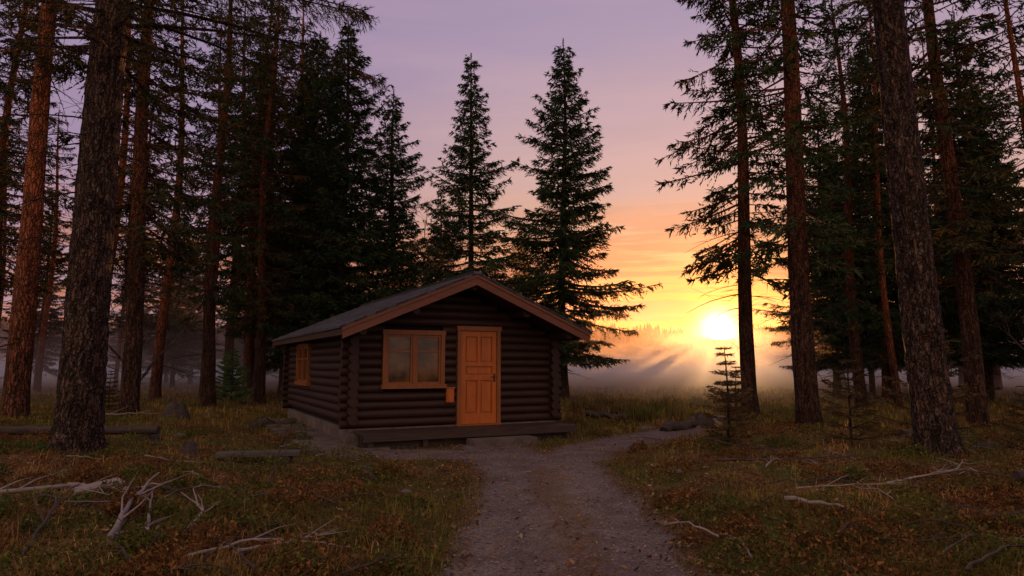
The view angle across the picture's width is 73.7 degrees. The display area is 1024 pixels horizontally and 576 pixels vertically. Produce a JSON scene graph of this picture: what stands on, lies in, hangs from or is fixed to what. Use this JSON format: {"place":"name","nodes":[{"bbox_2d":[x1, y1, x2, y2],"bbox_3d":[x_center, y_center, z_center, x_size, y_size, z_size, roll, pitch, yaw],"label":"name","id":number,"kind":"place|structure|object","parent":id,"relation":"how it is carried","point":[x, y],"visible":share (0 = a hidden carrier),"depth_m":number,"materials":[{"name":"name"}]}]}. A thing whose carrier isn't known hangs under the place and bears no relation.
{"place":"outdoors","nodes":[
{"label":"outdoors","id":0,"kind":"place"},
{"bbox_2d":[0,371,1023,575],"bbox_3d":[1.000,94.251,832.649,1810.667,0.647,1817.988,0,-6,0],"label":"ground","id":1,"kind":"structure","parent":0,"point":[622,380],"depth_m":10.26,"materials":[{"name":"green plant"}]},
{"bbox_2d":[0,103,22,360],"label":"pine tree","id":2,"kind":"object","parent":1,"relation":"on","point":[5,224],"visible":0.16,"depth_m":40.08,"materials":[{"name":"red plant"}]},
{"bbox_2d":[0,195,68,378],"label":"spruce tree","id":3,"kind":"object","parent":1,"relation":"on","point":[54,314],"visible":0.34,"depth_m":48.32,"materials":[{"name":"green plant"}]},
{"bbox_2d":[0,13,70,402],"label":"pine tree","id":4,"kind":"object","parent":1,"relation":"on","point":[16,184],"visible":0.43,"depth_m":27.81,"materials":[{"name":"red plant"}]},
{"bbox_2d":[0,0,78,331],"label":"pine tree","id":5,"kind":"object","parent":1,"relation":"on","point":[6,88],"visible":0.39,"depth_m":29.29,"materials":[{"name":"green plant"}]},
{"bbox_2d":[0,438,95,538],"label":"bilberry plants","id":6,"kind":"object","parent":1,"relation":"on","point":[44,447],"visible":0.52,"depth_m":6.21,"materials":[{"name":"green plant"}]},
{"bbox_2d":[8,473,100,554],"bbox_3d":[-3.913,1.849,5.855,0.662,0.429,1.651,6,-9,-42],"label":"fallen branch","id":7,"kind":"object","parent":1,"relation":"on","point":[44,522],"visible":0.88,"depth_m":5.55,"materials":[{"name":"brown wood"}]},
{"bbox_2d":[32,105,77,391],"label":"pine tree","id":8,"kind":"object","parent":1,"relation":"on","point":[37,382],"visible":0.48,"depth_m":39.48,"materials":[{"name":"red plant"}]},
{"bbox_2d":[0,0,138,419],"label":"pine tree","id":9,"kind":"object","parent":1,"relation":"on","point":[16,396],"visible":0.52,"depth_m":19.85,"materials":[{"name":"red plant"}]},
{"bbox_2d":[0,471,148,493],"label":"fallen branch","id":10,"kind":"object","parent":1,"relation":"on","point":[15,490],"visible":0.68,"depth_m":6.95,"materials":[{"name":"grey wood"}]},
{"bbox_2d":[0,426,161,442],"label":"fallen log","id":11,"kind":"object","parent":1,"relation":"on","point":[148,431],"visible":0.52,"depth_m":13.62,"materials":[{"name":"brown wood"}]},
{"bbox_2d":[36,0,173,385],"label":"pine tree","id":12,"kind":"object","parent":1,"relation":"on","point":[122,165],"visible":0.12,"depth_m":29.21,"materials":[{"name":"red plant"}]},
{"bbox_2d":[105,371,119,409],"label":"spruce sapling","id":13,"kind":"object","parent":1,"relation":"on","point":[111,397],"visible":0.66,"depth_m":22.76,"materials":[{"name":"green plant"}]},
{"bbox_2d":[108,142,147,388],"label":"pine tree","id":14,"kind":"object","parent":1,"relation":"on","point":[117,363],"visible":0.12,"depth_m":44.48,"materials":[{"name":"red plant"}]},
{"bbox_2d":[107,267,155,372],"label":"spruce tree","id":15,"kind":"object","parent":1,"relation":"on","point":[113,354],"visible":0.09,"depth_m":58.93,"materials":[{"name":"green plant"}]},
{"bbox_2d":[54,124,220,380],"bbox_3d":[-12.716,-0.509,23.388,5.377,9.754,4.441,-3,-7,24],"label":"bare birch tree","id":16,"kind":"object","parent":1,"relation":"on","point":[156,357],"visible":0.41,"depth_m":23.62,"materials":[{"name":"grey plant"}]},
{"bbox_2d":[34,0,246,417],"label":"pine tree","id":17,"kind":"object","parent":1,"relation":"on","point":[137,205],"visible":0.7,"depth_m":21.51,"materials":[{"name":"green plant"}]},
{"bbox_2d":[109,89,180,366],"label":"conifer tree","id":18,"kind":"object","parent":1,"relation":"on","point":[118,301],"visible":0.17,"depth_m":43.17,"materials":[{"name":"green plant"}]},
{"bbox_2d":[121,491,173,529],"bbox_3d":[-3.238,2.010,6.257,0.472,0.128,1.763,5,-8,-36],"label":"fallen branch","id":19,"kind":"object","parent":1,"relation":"on","point":[149,517],"visible":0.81,"depth_m":6.02,"materials":[{"name":"grey wood"}]},
{"bbox_2d":[104,470,194,544],"bbox_3d":[-3.345,1.912,6.425,0.500,0.387,2.423,2,-7,-18],"label":"fallen branch","id":20,"kind":"object","parent":1,"relation":"on","point":[113,532],"visible":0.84,"depth_m":6.00,"materials":[{"name":"grey wood"}]},
{"bbox_2d":[108,0,224,401],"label":"pine tree","id":21,"kind":"object","parent":1,"relation":"on","point":[155,389],"visible":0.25,"depth_m":29.25,"materials":[{"name":"red plant"}]},
{"bbox_2d":[142,243,199,382],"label":"spruce tree","id":22,"kind":"object","parent":1,"relation":"on","point":[149,358],"visible":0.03,"depth_m":57.41,"materials":[{"name":"green plant"}]},
{"bbox_2d":[122,199,224,388],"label":"spruce tree","id":23,"kind":"object","parent":1,"relation":"on","point":[175,351],"visible":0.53,"depth_m":44.58,"materials":[{"name":"green plant"}]},
{"bbox_2d":[158,399,190,419],"bbox_3d":[-9.505,3.418,19.231,0.853,0.588,0.877,0,-6,0],"label":"rock","id":24,"kind":"object","parent":1,"relation":"on","point":[171,407],"visible":0.79,"depth_m":19.04,"materials":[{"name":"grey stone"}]},
{"bbox_2d":[179,439,198,458],"bbox_3d":[-5.097,2.595,10.783,0.361,0.432,0.366,0,-6,0],"label":"tree stump","id":25,"kind":"object","parent":1,"relation":"on","point":[188,447],"visible":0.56,"depth_m":10.71,"materials":[{"name":"grey wood"}]},
{"bbox_2d":[0,0,387,456],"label":"pine tree","id":26,"kind":"object","parent":1,"relation":"on","point":[79,418],"visible":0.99,"depth_m":11.63,"materials":[{"name":"green plant"}]},
{"bbox_2d":[181,487,215,532],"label":"fallen branch","id":27,"kind":"object","parent":1,"relation":"on","point":[198,504],"visible":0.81,"depth_m":6.21,"materials":[{"name":"grey wood"}]},
{"bbox_2d":[157,212,240,383],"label":"spruce tree","id":28,"kind":"object","parent":1,"relation":"on","point":[189,368],"visible":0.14,"depth_m":54.90,"materials":[{"name":"green plant"}]},
{"bbox_2d":[160,24,254,399],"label":"pine tree","id":29,"kind":"object","parent":1,"relation":"on","point":[219,229],"visible":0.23,"depth_m":30.13,"materials":[{"name":"green plant"}]},
{"bbox_2d":[154,0,274,407],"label":"pine tree","id":30,"kind":"object","parent":1,"relation":"on","point":[208,354],"visible":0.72,"depth_m":25.82,"materials":[{"name":"green plant"}]},
{"bbox_2d":[200,347,253,402],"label":"spruce sapling","id":31,"kind":"object","parent":1,"relation":"on","point":[232,379],"visible":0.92,"depth_m":27.14,"materials":[{"name":"green plant"}]},
{"bbox_2d":[215,279,244,381],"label":"spruce tree","id":32,"kind":"object","parent":1,"relation":"on","point":[240,339],"visible":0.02,"depth_m":59.76,"materials":[{"name":"green plant"}]},
{"bbox_2d":[183,0,289,390],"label":"pine tree","id":33,"kind":"object","parent":1,"relation":"on","point":[229,342],"visible":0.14,"depth_m":40.39,"materials":[{"name":"green plant"}]},
{"bbox_2d":[193,1,299,394],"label":"pine tree","id":34,"kind":"object","parent":1,"relation":"on","point":[249,344],"visible":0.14,"depth_m":33.40,"materials":[{"name":"red plant"}]},
{"bbox_2d":[218,73,284,384],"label":"tree","id":35,"kind":"object","parent":1,"relation":"on","point":[237,315],"visible":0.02,"depth_m":42.40,"materials":[{"name":"green plant"}]},
{"bbox_2d":[235,299,278,377],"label":"spruce tree","id":36,"kind":"object","parent":1,"relation":"on","point":[268,372],"visible":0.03,"depth_m":54.12,"materials":[{"name":"green plant"}]},
{"bbox_2d":[215,449,301,464],"bbox_3d":[-3.950,2.655,10.672,1.240,0.202,0.300,1,-6,-10],"label":"fallen log","id":37,"kind":"object","parent":1,"relation":"on","point":[288,455],"visible":0.64,"depth_m":10.59,"materials":[{"name":"brown wood"}]},
{"bbox_2d":[206,4,317,403],"bbox_3d":[-10.367,-3.799,28.890,4.169,17.884,4.581,-5,-8,36],"label":"pine tree","id":38,"kind":"object","parent":1,"relation":"on","point":[263,217],"visible":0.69,"depth_m":28.74,"materials":[{"name":"green plant"}]},
{"bbox_2d":[216,0,323,398],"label":"pine tree","id":39,"kind":"object","parent":1,"relation":"on","point":[273,125],"visible":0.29,"depth_m":32.22,"materials":[{"name":"green plant"}]},
{"bbox_2d":[249,417,296,428],"bbox_3d":[-6.133,3.498,17.524,1.163,0.408,0.375,2,-7,-21],"label":"fallen log","id":40,"kind":"object","parent":1,"relation":"on","point":[264,421],"visible":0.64,"depth_m":17.42,"materials":[{"name":"brown wood"}]},
{"bbox_2d":[219,59,350,374],"bbox_3d":[-11.726,-3.549,36.871,8.033,19.057,9.659,2,-7,-16],"label":"spruce tree","id":41,"kind":"object","parent":1,"relation":"on","point":[268,368],"visible":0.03,"depth_m":35.24,"materials":[{"name":"green plant"}]},
{"bbox_2d":[266,0,329,395],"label":"pine tree","id":42,"kind":"object","parent":1,"relation":"on","point":[279,389],"visible":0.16,"depth_m":35.76,"materials":[{"name":"green plant"}]},
{"bbox_2d":[224,31,397,368],"bbox_3d":[-8.970,-3.732,33.675,9.208,18.959,8.145,-5,-8,41],"label":"spruce tree","id":43,"kind":"object","parent":1,"relation":"on","point":[315,109],"visible":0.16,"depth_m":33.14,"materials":[{"name":"green plant"}]},
{"bbox_2d":[228,21,424,360],"bbox_3d":[-7.900,-3.699,30.032,8.682,17.876,7.680,3,-7,-24],"label":"spruce tree","id":44,"kind":"object","parent":1,"relation":"on","point":[364,253],"visible":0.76,"depth_m":29.92,"materials":[{"name":"green plant"}]},
{"bbox_2d":[358,460,376,481],"bbox_3d":[-1.898,2.437,8.987,0.249,0.322,0.238,0,-6,0],"label":"tree stump","id":45,"kind":"object","parent":1,"relation":"on","point":[368,470],"visible":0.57,"depth_m":8.93,"materials":[{"name":"brown wood"}]},
{"bbox_2d":[341,547,420,575],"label":"twig","id":46,"kind":"object","parent":1,"relation":"on","point":[361,566],"visible":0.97,"depth_m":4.93,"materials":[{"name":"grey wood"}]},
{"bbox_2d":[323,90,452,310],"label":"spruce tree","id":47,"kind":"object","parent":1,"relation":"on","point":[391,129],"visible":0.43,"depth_m":34.32,"materials":[{"name":"green plant"}]},
{"bbox_2d":[360,148,466,288],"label":"spruce tree","id":48,"kind":"object","parent":1,"relation":"on","point":[427,237],"visible":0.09,"depth_m":38.63,"materials":[{"name":"green plant"}]},
{"bbox_2d":[257,271,591,453],"bbox_3d":[-2.851,2.000,17.467,6.030,3.892,9.380,3,-7,-27],"label":"log cabin","id":49,"kind":"object","parent":1,"relation":"on","point":[471,358],"visible":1,"depth_m":14.52,"materials":[{"name":"black wood"}]},
{"bbox_2d":[294,343,311,385],"bbox_3d":[-5.418,1.984,17.768,0.175,1.070,1.660,3,-7,-27],"label":"side window","id":50,"kind":"structure","parent":49,"relation":"in","point":[303,346],"depth_m":17.69,"materials":[{"name":"brown wood"}]},
{"bbox_2d":[299,349,306,379],"bbox_3d":[-5.400,1.990,17.776,0.035,0.800,1.340,3,-7,-27],"label":"side window glass","id":51,"kind":"structure","parent":49,"relation":"in","point":[300,361],"depth_m":18.04,"materials":[{"name":"glass"}]},
{"bbox_2d":[380,329,446,388],"bbox_3d":[-2.035,1.476,14.152,1.400,1.200,0.175,3,-7,-27],"label":"front window","id":52,"kind":"structure","parent":49,"relation":"in","point":[413,334],"depth_m":14.10,"materials":[{"name":"brown wood"}]},
{"bbox_2d":[388,336,438,381],"bbox_3d":[-2.044,1.482,14.169,1.080,0.930,0.035,3,-7,-27],"label":"front window glass","id":53,"kind":"structure","parent":49,"relation":"in","point":[399,362],"depth_m":14.13,"materials":[{"name":"glass"}]},
{"bbox_2d":[461,331,495,423],"bbox_3d":[-0.726,1.925,14.766,0.836,1.975,0.048,3,-7,-27],"label":"door","id":54,"kind":"structure","parent":49,"relation":"in","point":[478,360],"depth_m":14.76,"materials":[{"name":"brown wood"}]},
{"bbox_2d":[415,188,464,286],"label":"spruce tree","id":55,"kind":"object","parent":1,"relation":"on","point":[438,205],"visible":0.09,"depth_m":40.56,"materials":[{"name":"green plant"}]},
{"bbox_2d":[400,53,535,287],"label":"spruce tree","id":56,"kind":"object","parent":1,"relation":"on","point":[468,185],"visible":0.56,"depth_m":32.46,"materials":[{"name":"green plant"}]},
{"bbox_2d":[0,414,1023,575],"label":"undergrowth","id":57,"kind":"object","parent":1,"relation":"on","point":[144,563],"visible":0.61,"depth_m":6.19,"materials":[{"name":"green plant"}]},
{"bbox_2d":[74,477,125,494],"bbox_3d":[-4.335,2.077,7.165,0.470,0.060,0.130,-3,6,-43],"label":"bark piece","id":58,"kind":"object","parent":57,"relation":"on","point":[92,486],"visible":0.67,"depth_m":7.13,"materials":[{"name":"grey wood"}]},
{"bbox_2d":[166,559,238,574],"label":"twig","id":59,"kind":"object","parent":57,"relation":"on","point":[186,567],"visible":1,"depth_m":4.35,"materials":[{"name":"brown wood"}]},
{"bbox_2d":[210,537,255,569],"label":"twig","id":60,"kind":"object","parent":57,"relation":"on","point":[248,561],"visible":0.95,"depth_m":4.64,"materials":[{"name":"brown wood"}]},
{"bbox_2d":[187,524,347,557],"bbox_3d":[-1.810,1.918,5.163,1.192,0.174,0.352,4,-7,-30],"label":"fallen branch","id":61,"kind":"object","parent":57,"relation":"on","point":[237,542],"visible":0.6,"depth_m":5.07,"materials":[{"name":"grey wood"}]},
{"bbox_2d":[233,518,354,552],"bbox_3d":[-1.621,1.984,5.405,0.314,0.131,1.223,-3,-7,24],"label":"fallen branch","id":62,"kind":"object","parent":57,"relation":"on","point":[256,546],"visible":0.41,"depth_m":5.56,"materials":[{"name":"grey wood"}]},
{"bbox_2d":[795,474,919,488],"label":"fallen branch","id":63,"kind":"object","parent":57,"relation":"on","point":[857,483],"visible":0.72,"depth_m":8.09,"materials":[{"name":"grey wood"}]},
{"bbox_2d":[941,532,996,555],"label":"twig","id":64,"kind":"object","parent":57,"relation":"on","point":[954,544],"visible":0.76,"depth_m":4.98,"materials":[{"name":"brown wood"}]},
{"bbox_2d":[963,542,1023,571],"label":"twig","id":65,"kind":"object","parent":57,"relation":"on","point":[972,563],"visible":0.96,"depth_m":4.48,"materials":[{"name":"grey wood"}]},
{"bbox_2d":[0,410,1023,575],"bbox_3d":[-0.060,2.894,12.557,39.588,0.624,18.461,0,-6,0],"label":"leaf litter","id":66,"kind":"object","parent":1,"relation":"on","point":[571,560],"visible":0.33,"depth_m":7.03,"materials":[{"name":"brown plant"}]},
{"bbox_2d":[0,316,1023,371],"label":"distant treeline","id":67,"kind":"object","parent":1,"relation":"on","point":[648,348],"visible":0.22,"depth_m":165.37,"materials":[{"name":"green plant"}]},
{"bbox_2d":[503,226,537,298],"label":"spruce tree","id":68,"kind":"object","parent":1,"relation":"on","point":[515,272],"visible":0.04,"depth_m":44.40,"materials":[{"name":"green plant"}]},
{"bbox_2d":[477,37,663,398],"bbox_3d":[2.228,-3.248,30.501,8.748,16.935,7.682,0,-6,0],"label":"spruce tree","id":69,"kind":"object","parent":1,"relation":"on","point":[564,237],"visible":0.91,"depth_m":29.93,"materials":[{"name":"green plant"}]},
{"bbox_2d":[586,411,628,420],"bbox_3d":[2.739,3.718,19.761,1.302,0.296,0.343,-3,-7,28],"label":"fallen log","id":70,"kind":"object","parent":1,"relation":"on","point":[600,414],"visible":0.86,"depth_m":19.79,"materials":[{"name":"brown wood"}]},
{"bbox_2d":[569,391,689,423],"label":"tall grass","id":71,"kind":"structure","parent":1,"relation":"on","point":[646,412],"depth_m":20.79,"materials":[{"name":"green plant"}]},
{"bbox_2d":[659,418,697,431],"bbox_3d":[4.070,3.390,16.672,1.343,0.380,0.333,6,-9,-43],"label":"rock","id":72,"kind":"object","parent":1,"relation":"on","point":[671,425],"visible":0.88,"depth_m":16.42,"materials":[{"name":"grey stone"}]},
{"bbox_2d":[694,412,716,425],"bbox_3d":[5.093,3.500,18.100,0.794,0.444,0.746,5,-8,-38],"label":"rock","id":73,"kind":"object","parent":1,"relation":"on","point":[700,419],"visible":0.45,"depth_m":17.91,"materials":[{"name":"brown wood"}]},
{"bbox_2d":[699,347,762,444],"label":"spruce sapling","id":74,"kind":"object","parent":1,"relation":"on","point":[727,427],"visible":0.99,"depth_m":12.16,"materials":[{"name":"green plant"}]},
{"bbox_2d":[717,366,756,424],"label":"spruce sapling","id":75,"kind":"object","parent":1,"relation":"on","point":[734,390],"visible":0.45,"depth_m":16.97,"materials":[{"name":"green plant"}]},
{"bbox_2d":[653,0,827,415],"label":"pine tree","id":76,"kind":"object","parent":1,"relation":"on","point":[741,242],"visible":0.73,"depth_m":21.64,"materials":[{"name":"green plant"}]},
{"bbox_2d":[698,0,881,426],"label":"pine tree","id":77,"kind":"object","parent":1,"relation":"on","point":[795,234],"visible":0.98,"depth_m":17.82,"materials":[{"name":"green plant"}]},
{"bbox_2d":[715,444,873,461],"bbox_3d":[4.260,2.374,9.904,3.023,0.281,0.640,4,-7,-30],"label":"fallen branch","id":78,"kind":"object","parent":1,"relation":"on","point":[738,459],"visible":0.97,"depth_m":9.58,"materials":[{"name":"grey wood"}]},
{"bbox_2d":[784,496,847,510],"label":"fallen branch","id":79,"kind":"object","parent":1,"relation":"on","point":[789,498],"visible":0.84,"depth_m":6.75,"materials":[{"name":"grey wood"}]},
{"bbox_2d":[770,162,863,384],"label":"spruce tree","id":80,"kind":"object","parent":1,"relation":"on","point":[842,375],"depth_m":51.30,"materials":[{"name":"green plant"}]},
{"bbox_2d":[752,102,903,395],"bbox_3d":[15.490,-1.986,33.435,7.826,15.149,6.872,-2,-6,9],"label":"spruce tree","id":81,"kind":"object","parent":1,"relation":"on","point":[817,171],"visible":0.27,"depth_m":32.83,"materials":[{"name":"green plant"}]},
{"bbox_2d":[804,0,894,406],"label":"pine tree","id":82,"kind":"object","parent":1,"relation":"on","point":[853,316],"visible":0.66,"depth_m":25.86,"materials":[{"name":"green plant"}]},
{"bbox_2d":[832,64,886,395],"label":"pine tree","id":83,"kind":"object","parent":1,"relation":"on","point":[872,388],"visible":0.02,"depth_m":34.21,"materials":[{"name":"plant"}]},
{"bbox_2d":[813,356,910,446],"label":"spruce sapling","id":84,"kind":"object","parent":1,"relation":"on","point":[837,411],"visible":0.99,"depth_m":12.12,"materials":[{"name":"green plant"}]},
{"bbox_2d":[839,4,903,407],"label":"pine tree","id":85,"kind":"object","parent":1,"relation":"on","point":[891,354],"visible":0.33,"depth_m":25.51,"materials":[{"name":"red plant"}]},
{"bbox_2d":[840,54,903,398],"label":"pine tree","id":86,"kind":"object","parent":1,"relation":"on","point":[884,373],"visible":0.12,"depth_m":30.78,"materials":[{"name":"green plant"}]},
{"bbox_2d":[775,25,986,399],"bbox_3d":[17.280,-3.520,32.120,8.770,18.056,7.757,2,-7,-16],"label":"spruce tree","id":87,"kind":"object","parent":1,"relation":"on","point":[879,335],"visible":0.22,"depth_m":30.84,"materials":[{"name":"green plant"}]},
{"bbox_2d":[773,0,1023,458],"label":"pine tree","id":88,"kind":"object","parent":1,"relation":"on","point":[935,425],"visible":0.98,"depth_m":11.17,"materials":[{"name":"green plant"}]},
{"bbox_2d":[824,520,976,545],"bbox_3d":[3.355,2.041,5.731,1.431,0.142,0.547,2,-7,-14],"label":"fallen branch","id":89,"kind":"object","parent":1,"relation":"on","point":[885,539],"visible":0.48,"depth_m":5.66,"materials":[{"name":"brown wood"}]},
{"bbox_2d":[833,0,1023,428],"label":"pine tree","id":90,"kind":"object","parent":1,"relation":"on","point":[961,247],"visible":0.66,"depth_m":18.97,"materials":[{"name":"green plant"}]},
{"bbox_2d":[887,456,981,482],"bbox_3d":[5.662,2.350,8.881,2.212,0.231,0.838,6,-9,-44],"label":"fallen branch","id":91,"kind":"object","parent":1,"relation":"on","point":[932,473],"visible":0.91,"depth_m":8.63,"materials":[{"name":"grey wood"}]},
{"bbox_2d":[867,328,1006,432],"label":"spruce sapling","id":92,"kind":"object","parent":1,"relation":"on","point":[969,396],"visible":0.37,"depth_m":15.21,"materials":[{"name":"green plant"}]},
{"bbox_2d":[910,22,963,337],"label":"pine tree","id":93,"kind":"object","parent":1,"relation":"on","point":[933,176],"visible":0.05,"depth_m":35.95,"materials":[{"name":"green plant"}]},
{"bbox_2d":[876,10,1023,401],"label":"spruce tree","id":94,"kind":"object","parent":1,"relation":"on","point":[991,355],"visible":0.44,"depth_m":28.61,"materials":[{"name":"green plant"}]},
{"bbox_2d":[925,465,1002,477],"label":"twig","id":95,"kind":"object","parent":1,"relation":"on","point":[988,473],"visible":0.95,"depth_m":8.48,"materials":[{"name":"grey wood"}]},
{"bbox_2d":[928,175,1003,387],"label":"spruce tree","id":96,"kind":"object","parent":1,"relation":"on","point":[961,379],"depth_m":45.70,"materials":[{"name":"green plant"}]},
{"bbox_2d":[927,100,1023,377],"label":"spruce tree","id":97,"kind":"object","parent":1,"relation":"on","point":[1014,309],"visible":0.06,"depth_m":37.45,"materials":[{"name":"green plant"}]},
{"bbox_2d":[950,0,1023,365],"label":"pine tree","id":98,"kind":"object","parent":1,"relation":"on","point":[1014,59],"visible":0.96,"depth_m":17.87,"materials":[{"name":"green plant"}]},
{"bbox_2d":[960,86,1023,390],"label":"pine tree","id":99,"kind":"object","parent":1,"relation":"on","point":[997,380],"visible":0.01,"depth_m":40.42,"materials":[{"name":"plant"}]},
{"bbox_2d":[978,247,1023,349],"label":"spruce tree","id":100,"kind":"object","parent":1,"relation":"on","point":[1018,344],"visible":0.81,"depth_m":23.33,"materials":[{"name":"green plant"}]},
{"bbox_2d":[984,56,1023,360],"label":"spruce tree","id":101,"kind":"object","parent":1,"relation":"on","point":[1014,331],"visible":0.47,"depth_m":26.58,"materials":[{"name":"green plant"}]},
{"bbox_2d":[990,386,1023,449],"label":"spruce sapling","id":102,"kind":"object","parent":1,"relation":"on","point":[1010,414],"visible":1,"depth_m":10.56,"materials":[{"name":"green plant"}]},
{"bbox_2d":[1012,470,1023,481],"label":"rock","id":103,"kind":"object","parent":1,"relation":"on","point":[1017,475],"visible":0.79,"depth_m":8.39,"materials":[{"name":"grey stone"}]},
{"bbox_2d":[0,0,1023,339],"label":"sky","id":104,"kind":"structure","parent":0,"point":[631,54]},
{"bbox_2d":[316,415,726,575],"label":"gravel path","id":105,"kind":"structure","parent":0,"point":[560,487],"depth_m":7.15,"materials":[{"name":"grey gravel"}]},
{"bbox_2d":[345,433,710,575],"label":"pebbles","id":106,"kind":"object","parent":105,"relation":"on","point":[612,536],"visible":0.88,"depth_m":7.28,"materials":[{"name":"grey stone"}]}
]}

